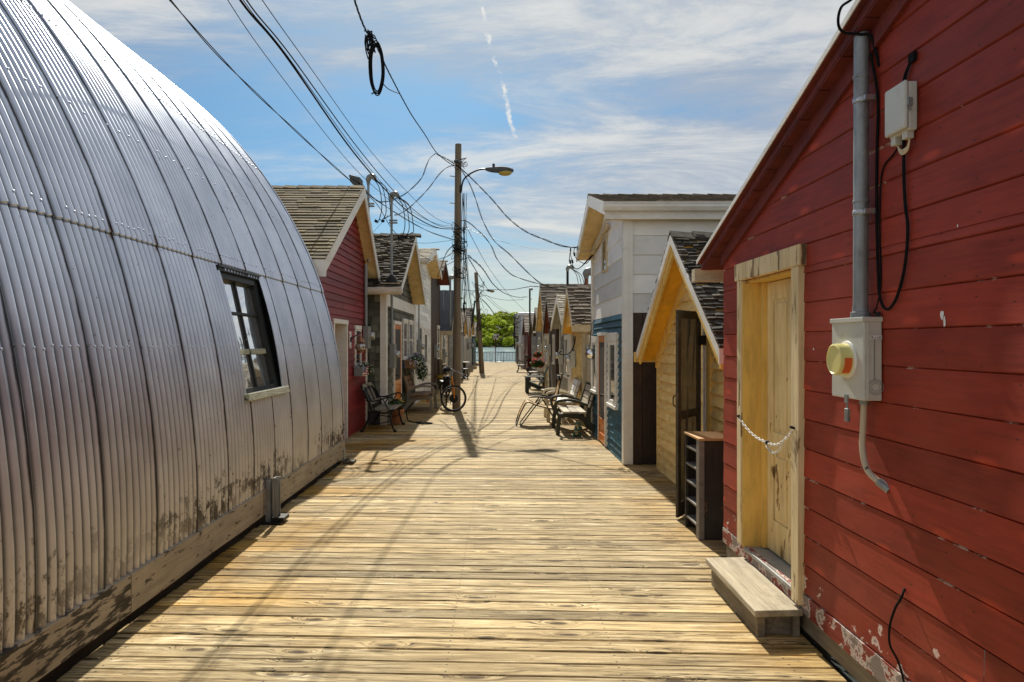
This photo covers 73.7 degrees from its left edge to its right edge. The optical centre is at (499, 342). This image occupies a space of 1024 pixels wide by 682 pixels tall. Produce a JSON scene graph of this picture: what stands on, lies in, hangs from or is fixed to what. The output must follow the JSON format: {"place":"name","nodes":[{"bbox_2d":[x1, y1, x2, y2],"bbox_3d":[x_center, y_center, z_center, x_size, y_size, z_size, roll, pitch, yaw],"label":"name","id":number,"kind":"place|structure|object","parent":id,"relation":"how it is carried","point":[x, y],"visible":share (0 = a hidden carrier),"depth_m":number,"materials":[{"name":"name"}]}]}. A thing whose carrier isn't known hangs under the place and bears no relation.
{"place":"outdoors","nodes":[
{"label":"outdoors","id":0,"kind":"place"},
{"bbox_2d":[57,362,846,681],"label":"boardwalk","id":1,"kind":"structure","parent":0,"point":[481,536],"depth_m":4.98,"materials":[{"name":"wood"}]},
{"bbox_2d":[0,0,344,681],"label":"metal hut","id":2,"kind":"object","parent":1,"relation":"on","point":[171,395],"visible":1,"depth_m":4.67,"materials":[{"name":"silver metal"}]},
{"bbox_2d":[216,264,289,402],"bbox_3d":[-2.502,-0.064,6.770,0.479,1.293,1.180,0,0,0],"label":"window","id":3,"kind":"structure","parent":2,"relation":"in","point":[242,292],"depth_m":6.88,"materials":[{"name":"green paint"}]},
{"bbox_2d":[262,476,288,524],"bbox_3d":[-2.180,1.530,6.635,0.200,0.440,0.210,0,0,0],"label":"mooring bracket","id":4,"kind":"object","parent":1,"relation":"on","point":[275,515],"visible":1,"depth_m":6.58,"materials":[{"name":"metal"}]},
{"bbox_2d":[271,185,380,438],"bbox_3d":[-5.053,-0.598,12.342,5.015,4.736,4.777,0,0,0],"label":"red boathouse","id":5,"kind":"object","parent":1,"relation":"on","point":[333,224],"visible":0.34,"depth_m":12.37,"materials":[{"name":"wood"}]},
{"bbox_2d":[349,331,365,352],"bbox_3d":[-2.648,0.000,12.720,0.303,0.400,0.206,0,0,0],"label":"wall lantern","id":6,"kind":"object","parent":5,"relation":"attached to","point":[360,346],"depth_m":12.67,"materials":[{"name":"glass"}]},
{"bbox_2d":[354,325,361,366],"bbox_3d":[-2.790,0.087,13.390,0.080,0.825,0.600,0,0,0],"label":"window","id":7,"kind":"structure","parent":5,"relation":"in","point":[358,329],"depth_m":13.28,"materials":[{"name":"white paint"}]},
{"bbox_2d":[354,361,373,375],"bbox_3d":[-2.639,0.521,13.280,0.293,0.318,0.660,0,0,0],"label":"flower box","id":8,"kind":"object","parent":5,"relation":"attached to","point":[363,368],"visible":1,"depth_m":13.09,"materials":[{"name":"red paint"}]},
{"bbox_2d":[363,264,374,348],"bbox_3d":[-2.679,-0.735,14.020,0.214,1.730,0.300,0,0,0],"label":"electric meter","id":9,"kind":"object","parent":5,"relation":"attached to","point":[368,335],"visible":0.93,"depth_m":13.96,"materials":[{"name":"grey metal"}]},
{"bbox_2d":[366,174,390,261],"bbox_3d":[-2.511,-2.561,14.036,0.565,1.822,0.152,0,0,20],"label":"service mast","id":10,"kind":"object","parent":5,"relation":"attached to","point":[369,177],"visible":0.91,"depth_m":14.02,"materials":[{"name":"metal"}]},
{"bbox_2d":[349,175,367,192],"bbox_3d":[-2.851,-3.180,13.767,0.253,0.248,0.633,0,0,0],"label":"floodlight","id":11,"kind":"object","parent":10,"relation":"attached to","point":[356,180],"visible":0.77,"depth_m":13.47,"materials":[{"name":"grey metal"}]},
{"bbox_2d":[343,448,355,463],"bbox_3d":[-2.185,1.650,9.880,0.170,0.200,0.200,0,0,0],"label":"mooring bracket","id":12,"kind":"object","parent":1,"relation":"on","point":[348,461],"visible":1,"depth_m":9.86,"materials":[{"name":"grey metal"}]},
{"bbox_2d":[360,381,404,431],"bbox_3d":[-2.362,1.282,13.830,0.734,0.983,1.187,0,0,0],"label":"iron bench","id":13,"kind":"object","parent":1,"relation":"on","point":[371,394],"visible":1,"depth_m":13.61,"materials":[{"name":"black metal"}]},
{"bbox_2d":[367,233,425,424],"bbox_3d":[-4.558,-0.447,16.639,5.245,4.457,5.162,0,0,0],"label":"shingled boathouse","id":14,"kind":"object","parent":1,"relation":"on","point":[408,292],"visible":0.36,"depth_m":15.40,"materials":[{"name":"grey"}]},
{"bbox_2d":[389,295,399,367],"bbox_3d":[-2.299,-0.240,14.980,0.214,1.620,0.340,0,0,0],"label":"electric meter","id":15,"kind":"object","parent":14,"relation":"attached to","point":[394,354],"visible":0.98,"depth_m":14.91,"materials":[{"name":"grey metal"}]},
{"bbox_2d":[380,191,413,283],"bbox_3d":[-2.146,-2.201,14.388,0.688,1.962,0.336,0,0,0],"label":"service mast","id":16,"kind":"object","parent":14,"relation":"on","point":[391,278],"visible":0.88,"depth_m":14.37,"materials":[{"name":"metal"}]},
{"bbox_2d":[395,324,400,398],"bbox_3d":[-2.370,0.666,15.950,0.128,2.148,0.958,0,0,0],"label":"door","id":17,"kind":"structure","parent":14,"relation":"in","point":[397,327],"depth_m":16.06,"materials":[{"name":"orange wood"}]},
{"bbox_2d":[402,318,408,359],"bbox_3d":[-2.396,-0.074,17.250,0.080,1.027,0.800,0,0,0],"label":"window","id":18,"kind":"structure","parent":14,"relation":"in","point":[404,321],"depth_m":17.20,"materials":[{"name":"white paint"}]},
{"bbox_2d":[408,320,413,356],"bbox_3d":[-2.396,-0.074,18.320,0.080,1.027,0.860,0,0,0],"label":"window","id":19,"kind":"structure","parent":14,"relation":"in","point":[410,322],"depth_m":18.28,"materials":[{"name":"white paint"}]},
{"bbox_2d":[403,352,427,380],"bbox_3d":[-2.156,0.651,17.851,0.487,0.790,1.982,0,0,0],"label":"flower box","id":20,"kind":"object","parent":14,"relation":"attached to","point":[416,361],"visible":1,"depth_m":17.62,"materials":[{"name":"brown wood"}]},
{"bbox_2d":[388,398,404,423],"bbox_3d":[-2.223,1.477,14.627,0.367,0.546,0.368,0,0,0],"label":"flower pot","id":21,"kind":"object","parent":1,"relation":"on","point":[395,419],"visible":0.56,"depth_m":14.52,"materials":[{"name":"ceramic"}]},
{"bbox_2d":[406,411,432,424],"bbox_3d":[-1.759,1.624,14.776,0.729,0.260,0.255,0,0,44],"label":"deck rope","id":22,"kind":"object","parent":1,"relation":"on","point":[422,423],"visible":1,"depth_m":14.72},
{"bbox_2d":[402,373,438,412],"bbox_3d":[-2.065,1.294,17.550,0.870,0.973,1.330,0,0,0],"label":"slatted bench","id":23,"kind":"object","parent":1,"relation":"on","point":[422,395],"visible":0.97,"depth_m":16.97,"materials":[{"name":"brown wood"}]},
{"bbox_2d":[414,248,441,403],"bbox_3d":[-4.548,-0.605,21.521,5.245,4.750,4.827,0,0,0],"label":"white boathouse","id":24,"kind":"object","parent":1,"relation":"on","point":[430,268],"visible":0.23,"depth_m":22.08,"materials":[{"name":"wood"}]},
{"bbox_2d":[417,305,424,353],"bbox_3d":[-2.289,-0.425,19.900,0.214,1.650,0.320,0,0,0],"label":"electric meter","id":25,"kind":"object","parent":24,"relation":"attached to","point":[420,346],"visible":0.86,"depth_m":19.85,"materials":[{"name":"grey metal"}]},
{"bbox_2d":[425,331,426,390],"bbox_3d":[-2.374,0.696,22.050,0.128,2.088,0.738,0,0,0],"label":"door","id":26,"kind":"structure","parent":24,"relation":"in","point":[425,331],"depth_m":22.16,"materials":[{"name":"white paint"}]},
{"bbox_2d":[437,359,442,388],"bbox_3d":[-2.219,1.190,25.400,0.241,1.122,0.240,0,0,0],"label":"piling","id":27,"kind":"object","parent":1,"relation":"on","point":[439,366],"visible":0.61,"depth_m":25.30,"materials":[{"name":"brown wood"}]},
{"bbox_2d":[431,260,449,390],"bbox_3d":[-4.527,-0.615,25.417,5.245,4.770,3.406,0,0,0],"label":"brown boathouse","id":28,"kind":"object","parent":1,"relation":"on","point":[435,309],"visible":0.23,"depth_m":25.27,"materials":[{"name":"wood"}]},
{"bbox_2d":[434,344,439,356],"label":"electric meter","id":29,"kind":"object","parent":28,"relation":"attached to","point":[436,349],"visible":1,"depth_m":24.44,"materials":[{"name":"grey metal"}]},
{"bbox_2d":[437,325,439,358],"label":"window","id":30,"kind":"structure","parent":28,"relation":"in","point":[438,327],"depth_m":26.43,"materials":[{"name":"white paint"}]},
{"bbox_2d":[440,290,453,365],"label":"metal roofed boathouse","id":31,"kind":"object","parent":1,"relation":"on","point":[446,330],"visible":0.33,"depth_m":28.02,"materials":[{"name":"white"}]},
{"bbox_2d":[442,290,447,362],"bbox_3d":[-2.249,-0.650,28.100,0.214,3.000,0.320,0,0,0],"label":"electric meter","id":32,"kind":"object","parent":31,"relation":"attached to","point":[444,354],"visible":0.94,"depth_m":28.04,"materials":[{"name":"grey metal"}]},
{"bbox_2d":[449,275,453,326],"bbox_3d":[-1.941,-1.574,27.376,0.282,2.248,0.173,0,0,14],"label":"service mast","id":33,"kind":"object","parent":31,"relation":"attached to","point":[452,277],"visible":0.66,"depth_m":27.36,"materials":[{"name":"metal"}]},
{"bbox_2d":[439,366,466,411],"bbox_3d":[-1.212,1.173,17.783,0.704,1.156,1.473,0,0,-6],"label":"bicycle","id":34,"kind":"object","parent":1,"relation":"on","point":[447,388],"visible":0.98,"depth_m":17.22,"materials":[{"name":"black metal"}]},
{"bbox_2d":[448,297,462,377],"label":"grey boathouse","id":35,"kind":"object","parent":1,"relation":"on","point":[450,351],"visible":0.04,"depth_m":31.63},
{"bbox_2d":[451,143,467,408],"bbox_3d":[-1.065,-1.700,17.722,0.476,6.901,0.312,0,0,0],"label":"utility pole","id":36,"kind":"object","parent":1,"relation":"on","point":[458,286],"visible":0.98,"depth_m":17.68,"materials":[{"name":"brown wood"}]},
{"bbox_2d":[169,0,455,239],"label":"overhead cable","id":37,"kind":"object","parent":36,"relation":"attached to","point":[213,49],"visible":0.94,"depth_m":9.54,"materials":[{"name":"rubber"}]},
{"bbox_2d":[228,0,434,227],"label":"overhead cable","id":38,"kind":"object","parent":36,"relation":"attached to","point":[306,109],"visible":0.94,"depth_m":8.67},
{"bbox_2d":[243,0,446,225],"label":"overhead cable","id":39,"kind":"object","parent":36,"relation":"attached to","point":[321,104],"visible":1,"depth_m":7.58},
{"bbox_2d":[239,0,457,229],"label":"overhead cable","id":40,"kind":"object","parent":36,"relation":"attached to","point":[270,36],"visible":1,"depth_m":7.82,"materials":[{"name":"rubber"}]},
{"bbox_2d":[246,0,453,227],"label":"overhead cable","id":41,"kind":"object","parent":36,"relation":"attached to","point":[326,104],"visible":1,"depth_m":7.57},
{"bbox_2d":[262,0,458,226],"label":"overhead cable","id":42,"kind":"object","parent":36,"relation":"attached to","point":[336,104],"visible":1,"depth_m":8.24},
{"bbox_2d":[354,0,455,165],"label":"overhead cable","id":43,"kind":"object","parent":36,"relation":"attached to","point":[363,25],"visible":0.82,"depth_m":9.79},
{"bbox_2d":[364,29,398,95],"bbox_3d":[-1.386,-3.083,8.389,0.207,0.688,2.026,0,0,0],"label":"cable coil","id":44,"kind":"object","parent":43,"relation":"hanging from","point":[371,44],"visible":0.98,"depth_m":7.58,"materials":[{"name":"rubber"}]},
{"bbox_2d":[394,165,453,215],"bbox_3d":[-1.678,-3.630,16.110,0.104,1.800,2.979,0,0,22],"label":"overhead cable","id":45,"kind":"object","parent":36,"relation":"attached to","point":[426,190],"visible":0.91,"depth_m":15.94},
{"bbox_2d":[460,163,513,192],"bbox_3d":[-0.351,-4.230,17.595,1.405,0.716,0.246,0,0,5],"label":"street lamp","id":46,"kind":"object","parent":36,"relation":"attached to","point":[503,171],"visible":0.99,"depth_m":17.50,"materials":[{"name":"black metal"}]},
{"bbox_2d":[467,255,523,297],"bbox_3d":[0.091,-2.379,28.532,0.699,0.490,21.940,0,0,6],"label":"overhead cable","id":47,"kind":"object","parent":36,"relation":"attached to","point":[488,276],"visible":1,"depth_m":21.67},
{"bbox_2d":[465,221,548,285],"bbox_3d":[0.127,-2.363,18.536,2.812,1.550,0.359,0,0,-35],"label":"overhead cable","id":48,"kind":"object","parent":36,"relation":"attached to","point":[497,259],"visible":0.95,"depth_m":18.64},
{"bbox_2d":[460,169,565,290],"bbox_3d":[0.250,-2.848,16.849,2.998,3.309,0.148,0,0,29],"label":"overhead cable","id":49,"kind":"object","parent":36,"relation":"attached to","point":[500,246],"visible":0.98,"depth_m":16.88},
{"bbox_2d":[461,311,468,372],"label":"plain boathouse","id":50,"kind":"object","parent":1,"relation":"on","point":[465,326],"visible":0.09,"depth_m":39.72,"materials":[{"name":"grey paint"}]},
{"bbox_2d":[464,316,471,367],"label":"grey boathouse","id":51,"kind":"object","parent":1,"relation":"on","point":[466,337],"visible":0.16,"depth_m":43.29,"materials":[{"name":"white paint"}]},
{"bbox_2d":[462,308,474,367],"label":"tall brown roofed boathouse","id":52,"kind":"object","parent":1,"relation":"on","point":[469,342],"visible":0.12,"depth_m":48.88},
{"bbox_2d":[472,321,476,364],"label":"teal boathouse","id":53,"kind":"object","parent":1,"relation":"on","point":[474,347],"visible":0.18,"depth_m":54.10,"materials":[{"name":"grey paint"}]},
{"bbox_2d":[470,272,487,372],"bbox_3d":[-1.204,-1.109,38.786,1.005,5.735,0.491,0,0,-12],"label":"utility pole","id":54,"kind":"object","parent":1,"relation":"on","point":[478,317],"visible":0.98,"depth_m":38.78,"materials":[{"name":"brown wood"}]},
{"bbox_2d":[476,352,515,361],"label":"railing","id":55,"kind":"object","parent":1,"relation":"on","point":[503,360],"visible":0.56,"depth_m":59.88,"materials":[{"name":"white metal"}]},
{"bbox_2d":[513,316,517,363],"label":"brown boathouse","id":56,"kind":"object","parent":1,"relation":"on","point":[516,329],"visible":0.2,"depth_m":53.35,"materials":[{"name":"brown wood"}]},
{"bbox_2d":[517,312,533,367],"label":"white metal boathouse","id":57,"kind":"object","parent":1,"relation":"on","point":[520,315],"visible":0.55,"depth_m":46.89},
{"bbox_2d":[522,314,530,371],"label":"dark red boathouse","id":58,"kind":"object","parent":1,"relation":"on","point":[527,339],"visible":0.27,"depth_m":40.45,"materials":[{"name":"brown wood"}]},
{"bbox_2d":[529,288,532,324],"bbox_3d":[1.781,-1.994,39.377,0.264,2.288,0.163,0,0,9],"label":"service mast","id":59,"kind":"object","parent":58,"relation":"attached to","point":[530,298],"visible":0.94,"depth_m":39.35,"materials":[{"name":"black metal"}]},
{"bbox_2d":[528,314,535,375],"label":"dark roofed boathouse","id":60,"kind":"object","parent":1,"relation":"on","point":[533,340],"visible":0.13,"depth_m":36.62,"materials":[{"name":"wood"}]},
{"bbox_2d":[528,371,544,388],"bbox_3d":[1.390,1.425,25.600,0.620,0.650,0.600,0,0,0],"label":"pot table","id":61,"kind":"object","parent":1,"relation":"on","point":[543,380],"visible":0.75,"depth_m":25.36,"materials":[{"name":"grey plastic"}]},
{"bbox_2d":[530,358,544,371],"bbox_3d":[1.389,0.842,25.442,0.592,0.515,0.511,0,0,0],"label":"geranium pot","id":62,"kind":"object","parent":61,"relation":"on","point":[537,363],"visible":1,"depth_m":25.34,"materials":[{"name":"white paint"}]},
{"bbox_2d":[524,366,548,392],"bbox_3d":[1.249,1.282,23.625,0.838,0.951,0.770,0,0,0],"label":"adirondack chair","id":63,"kind":"object","parent":1,"relation":"on","point":[528,383],"visible":0.94,"depth_m":23.29,"materials":[{"name":"green wood"}]},
{"bbox_2d":[532,307,540,379],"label":"brown shingled boathouse","id":64,"kind":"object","parent":1,"relation":"on","point":[538,337],"visible":0.09,"depth_m":31.90,"materials":[{"name":"grey"}]},
{"bbox_2d":[515,373,562,425],"bbox_3d":[0.815,1.205,14.456,0.975,1.084,0.632,0,0,0],"label":"recliner chair","id":65,"kind":"object","parent":1,"relation":"on","point":[541,396],"visible":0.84,"depth_m":14.33,"materials":[{"name":"beige metal"}]},
{"bbox_2d":[543,294,565,395],"bbox_3d":[3.970,0.111,22.051,5.000,3.318,3.017,0,0,0],"label":"weathered board boathouse","id":66,"kind":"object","parent":1,"relation":"on","point":[554,341],"visible":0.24,"depth_m":21.61,"materials":[{"name":"brown"}]},
{"bbox_2d":[544,329,550,355],"bbox_3d":[1.589,0.000,22.900,0.214,0.900,0.320,0,0,0],"label":"electric meter","id":67,"kind":"object","parent":66,"relation":"attached to","point":[547,348],"visible":1,"depth_m":22.79,"materials":[{"name":"grey metal"}]},
{"bbox_2d":[552,335,554,364],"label":"window","id":68,"kind":"structure","parent":66,"relation":"in","point":[553,336],"depth_m":21.70,"materials":[{"name":"white paint"}]},
{"bbox_2d":[550,294,571,397],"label":"grey clapboard boathouse","id":69,"kind":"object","parent":1,"relation":"on","point":[556,323],"visible":0.17,"depth_m":18.56,"materials":[{"name":"wood"}]},
{"bbox_2d":[555,326,562,363],"bbox_3d":[1.669,0.035,19.300,0.214,1.170,0.320,0,0,0],"label":"electric meter","id":70,"kind":"object","parent":69,"relation":"attached to","point":[558,356],"visible":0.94,"depth_m":19.14,"materials":[{"name":"grey metal"}]},
{"bbox_2d":[563,335,567,377],"bbox_3d":[1.780,0.381,18.300,0.080,1.138,0.860,0,0,0],"label":"window","id":71,"kind":"structure","parent":69,"relation":"in","point":[565,336],"depth_m":18.43,"materials":[{"name":"white paint"}]},
{"bbox_2d":[567,334,569,391],"bbox_3d":[1.754,0.771,17.450,0.128,1.938,0.498,0,0,0],"label":"door","id":72,"kind":"structure","parent":69,"relation":"in","point":[568,375],"depth_m":17.46,"materials":[{"name":"wood"}]},
{"bbox_2d":[566,265,583,284],"bbox_3d":[2.109,-1.411,19.136,0.565,1.522,0.152,0,0,20],"label":"service mast","id":73,"kind":"object","parent":69,"relation":"attached to","point":[568,267],"visible":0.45,"depth_m":19.14,"materials":[{"name":"black metal"}]},
{"bbox_2d":[542,377,581,421],"bbox_3d":[1.425,1.294,15.500,0.870,0.973,1.180,0,0,0],"label":"slatted bench","id":74,"kind":"object","parent":1,"relation":"on","point":[576,388],"visible":0.59,"depth_m":14.99,"materials":[{"name":"beige paint"}]},
{"bbox_2d":[536,284,590,387],"bbox_3d":[3.970,-0.199,25.901,5.000,3.938,4.922,0,0,0],"label":"cream boathouse","id":75,"kind":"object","parent":1,"relation":"on","point":[544,290],"visible":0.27,"depth_m":25.15,"materials":[{"name":"paint"}]},
{"bbox_2d":[550,382,594,434],"bbox_3d":[1.455,1.294,13.400,0.870,0.973,1.280,0,0,0],"label":"slatted bench","id":76,"kind":"object","parent":1,"relation":"on","point":[574,412],"visible":0.9,"depth_m":12.84,"materials":[{"name":"beige wood"}]},
{"bbox_2d":[561,284,590,423],"bbox_3d":[4.143,0.225,15.160,5.245,3.090,3.720,0,0,0],"label":"pale yellow boathouse","id":77,"kind":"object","parent":1,"relation":"on","point":[576,321],"visible":0.16,"depth_m":15.06,"materials":[{"name":"wood"}]},
{"bbox_2d":[566,336,575,367],"bbox_3d":[1.669,0.225,16.200,0.214,0.750,0.320,0,0,0],"label":"electric meter","id":78,"kind":"object","parent":77,"relation":"attached to","point":[571,357],"visible":0.93,"depth_m":16.04,"materials":[{"name":"grey metal"}]},
{"bbox_2d":[582,267,590,284],"bbox_3d":[2.154,-1.134,16.575,0.314,1.368,0.202,0,0,19],"label":"service mast","id":79,"kind":"object","parent":77,"relation":"attached to","point":[586,273],"visible":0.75,"depth_m":16.54,"materials":[{"name":"grey metal"}]},
{"bbox_2d":[572,428,581,436],"bbox_3d":[1.420,1.664,12.618,0.177,0.172,0.180,0,0,0],"label":"frog figurine","id":80,"kind":"object","parent":1,"relation":"on","point":[576,433],"visible":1,"depth_m":12.57,"materials":[{"name":"green ceramic"}]},
{"bbox_2d":[576,193,736,464],"bbox_3d":[4.202,-0.371,11.374,5.525,4.234,3.812,0,0,0],"label":"white and blue boathouse","id":81,"kind":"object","parent":1,"relation":"on","point":[624,237],"visible":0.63,"depth_m":9.74,"materials":[{"name":"wood"}]},
{"bbox_2d":[436,154,576,247],"bbox_3d":[-0.206,-3.121,14.817,1.514,2.714,4.975,0,0,-27],"label":"overhead cable","id":82,"kind":"object","parent":81,"relation":"attached to","point":[503,212],"visible":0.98,"depth_m":15.67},
{"bbox_2d":[370,153,435,201],"bbox_3d":[-2.095,-3.641,14.901,0.181,1.365,1.906,0,0,40],"label":"overhead cable","id":83,"kind":"object","parent":82,"relation":"attached to","point":[413,186],"visible":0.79,"depth_m":15.05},
{"bbox_2d":[569,246,592,268],"bbox_3d":[1.532,-1.592,12.880,0.462,0.438,0.080,0,0,0],"label":"service loop","id":84,"kind":"object","parent":81,"relation":"hanging from","point":[589,258],"visible":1,"depth_m":12.89,"materials":[{"name":"rubber"}]},
{"bbox_2d":[585,345,593,358],"bbox_3d":[1.698,0.184,12.826,0.204,0.269,0.253,0,0,0],"label":"convex mirror","id":85,"kind":"object","parent":81,"relation":"attached to","point":[589,353],"visible":0.83,"depth_m":12.72,"materials":[{"name":"mirror"}]},
{"bbox_2d":[590,336,597,393],"bbox_3d":[1.754,0.419,12.660,0.080,1.042,0.660,0,0,0],"label":"window","id":86,"kind":"structure","parent":81,"relation":"in","point":[594,340],"depth_m":12.57,"materials":[{"name":"white paint"}]},
{"bbox_2d":[598,336,604,444],"bbox_3d":[1.728,0.806,11.700,0.128,1.828,0.738,0,0,0],"label":"door","id":87,"kind":"structure","parent":81,"relation":"in","point":[601,339],"depth_m":11.74,"materials":[{"name":"orange wood"}]},
{"bbox_2d":[601,232,607,272],"bbox_3d":[1.788,-1.513,11.600,0.064,0.625,0.540,0,0,0],"label":"window","id":88,"kind":"structure","parent":81,"relation":"in","point":[604,240],"depth_m":11.47,"materials":[{"name":"beige paint"}]},
{"bbox_2d":[606,332,619,409],"bbox_3d":[1.754,0.436,10.635,0.080,1.168,0.830,0,0,0],"label":"window","id":89,"kind":"structure","parent":81,"relation":"in","point":[613,348],"depth_m":10.55,"materials":[{"name":"white paint"}]},
{"bbox_2d":[634,231,723,483],"bbox_3d":[4.140,0.265,7.746,4.510,3.023,3.768,0,0,0],"label":"yellow boathouse","id":90,"kind":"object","parent":1,"relation":"on","point":[675,289],"visible":0.14,"depth_m":7.97,"materials":[{"name":"wood"}]},
{"bbox_2d":[672,310,705,517],"bbox_3d":[1.948,0.705,6.985,0.115,2.050,0.659,0,0,41],"label":"screen door","id":91,"kind":"structure","parent":90,"relation":"attached to","point":[690,339],"depth_m":6.89,"materials":[{"name":"brown wood"}]},
{"bbox_2d":[684,431,724,539],"bbox_3d":[1.950,1.299,6.260,0.399,0.898,0.492,0,0,0],"label":"shelf unit","id":92,"kind":"object","parent":1,"relation":"on","point":[704,485],"visible":0.54,"depth_m":6.03,"materials":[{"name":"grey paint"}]},
{"bbox_2d":[706,557,802,636],"bbox_3d":[1.640,1.661,4.500,0.290,0.178,0.999,0,0,0],"label":"door step","id":93,"kind":"object","parent":1,"relation":"on","point":[759,602],"depth_m":4.28,"materials":[{"name":"grey wood"}]},
{"bbox_2d":[68,0,854,322],"label":"sky","id":94,"kind":"structure","parent":0,"point":[578,98],"materials":[{"name":"blue"}]},
{"bbox_2d":[474,311,517,346],"bbox_3d":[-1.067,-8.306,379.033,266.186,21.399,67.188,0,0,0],"label":"wooded shore","id":95,"kind":"structure","parent":0,"point":[490,330],"depth_m":370.50,"materials":[{"name":"plant"}]},
{"bbox_2d":[476,347,984,681],"bbox_3d":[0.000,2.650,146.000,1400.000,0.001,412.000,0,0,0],"label":"water","id":96,"kind":"structure","parent":0,"point":[829,656],"depth_m":117.67,"materials":[{"name":"blue liquid"}]},
{"bbox_2d":[50,463,851,681],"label":"boardwalk frame","id":97,"kind":"object","parent":96,"relation":"on","point":[836,668],"visible":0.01,"depth_m":3.98,"materials":[{"name":"brown wood"}]},
{"bbox_2d":[696,0,1023,681],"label":"red plank boathouse","id":98,"kind":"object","parent":96,"relation":"on","point":[831,540],"visible":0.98,"depth_m":3.07,"materials":[{"name":"wood"}]},
{"bbox_2d":[691,269,723,281],"bbox_3d":[2.430,-0.585,5.865,1.540,0.130,0.130,0,0,0],"label":"gutter end","id":99,"kind":"object","parent":98,"relation":"attached to","point":[698,275],"visible":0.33,"depth_m":5.81,"materials":[{"name":"beige paint"}]},
{"bbox_2d":[737,414,794,454],"bbox_3d":[1.751,0.609,4.536,0.038,0.222,0.948,0,0,1],"label":"door chain","id":100,"kind":"object","parent":98,"relation":"attached to","point":[767,441],"depth_m":4.39,"materials":[{"name":"white plastic"}]},
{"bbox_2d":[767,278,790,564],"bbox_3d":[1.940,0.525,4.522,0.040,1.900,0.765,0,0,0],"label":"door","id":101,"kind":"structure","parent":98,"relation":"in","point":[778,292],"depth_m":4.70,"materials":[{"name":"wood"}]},
{"bbox_2d":[826,312,882,421],"bbox_3d":[1.712,0.124,3.343,0.160,0.532,0.321,0,0,0],"label":"electric meter","id":102,"kind":"object","parent":98,"relation":"attached to","point":[854,358],"visible":1,"depth_m":3.25,"materials":[{"name":"grey metal"}]},
{"bbox_2d":[837,0,879,66],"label":"roof cable","id":103,"kind":"object","parent":98,"relation":"attached to","point":[868,34],"visible":1,"depth_m":3.24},
{"bbox_2d":[850,31,875,317],"bbox_3d":[1.740,-0.812,3.281,0.094,1.396,0.107,0,0,0],"label":"conduit pipe","id":104,"kind":"object","parent":98,"relation":"attached to","point":[862,211],"visible":0.95,"depth_m":3.26,"materials":[{"name":"metal"}]},
{"bbox_2d":[859,400,888,493],"bbox_3d":[1.765,0.488,3.219,0.050,0.426,0.169,0,0,-24],"label":"conduit","id":105,"kind":"object","parent":98,"relation":"attached to","point":[881,484],"visible":0.95,"depth_m":3.26,"materials":[{"name":"metal"}]},
{"bbox_2d":[873,148,897,313],"bbox_3d":[1.768,-0.508,3.126,0.044,0.750,0.175,0,0,0],"label":"thin wire","id":106,"kind":"object","parent":98,"relation":"attached to","point":[880,227],"visible":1,"depth_m":3.20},
{"bbox_2d":[869,53,908,310],"bbox_3d":[1.772,-0.757,3.110,0.035,1.227,0.273,0,0,0],"label":"drop cable","id":107,"kind":"object","parent":98,"relation":"attached to","point":[876,201],"visible":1,"depth_m":3.21,"materials":[{"name":"rubber"}]},
{"bbox_2d":[888,588,904,681],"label":"stub cable","id":108,"kind":"object","parent":98,"relation":"attached to","point":[890,623],"visible":1,"depth_m":3.05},
{"bbox_2d":[885,51,916,154],"bbox_3d":[1.759,-1.036,2.990,0.062,0.429,0.165,0,0,0],"label":"junction box","id":109,"kind":"object","parent":98,"relation":"attached to","point":[900,111],"visible":1,"depth_m":2.95,"materials":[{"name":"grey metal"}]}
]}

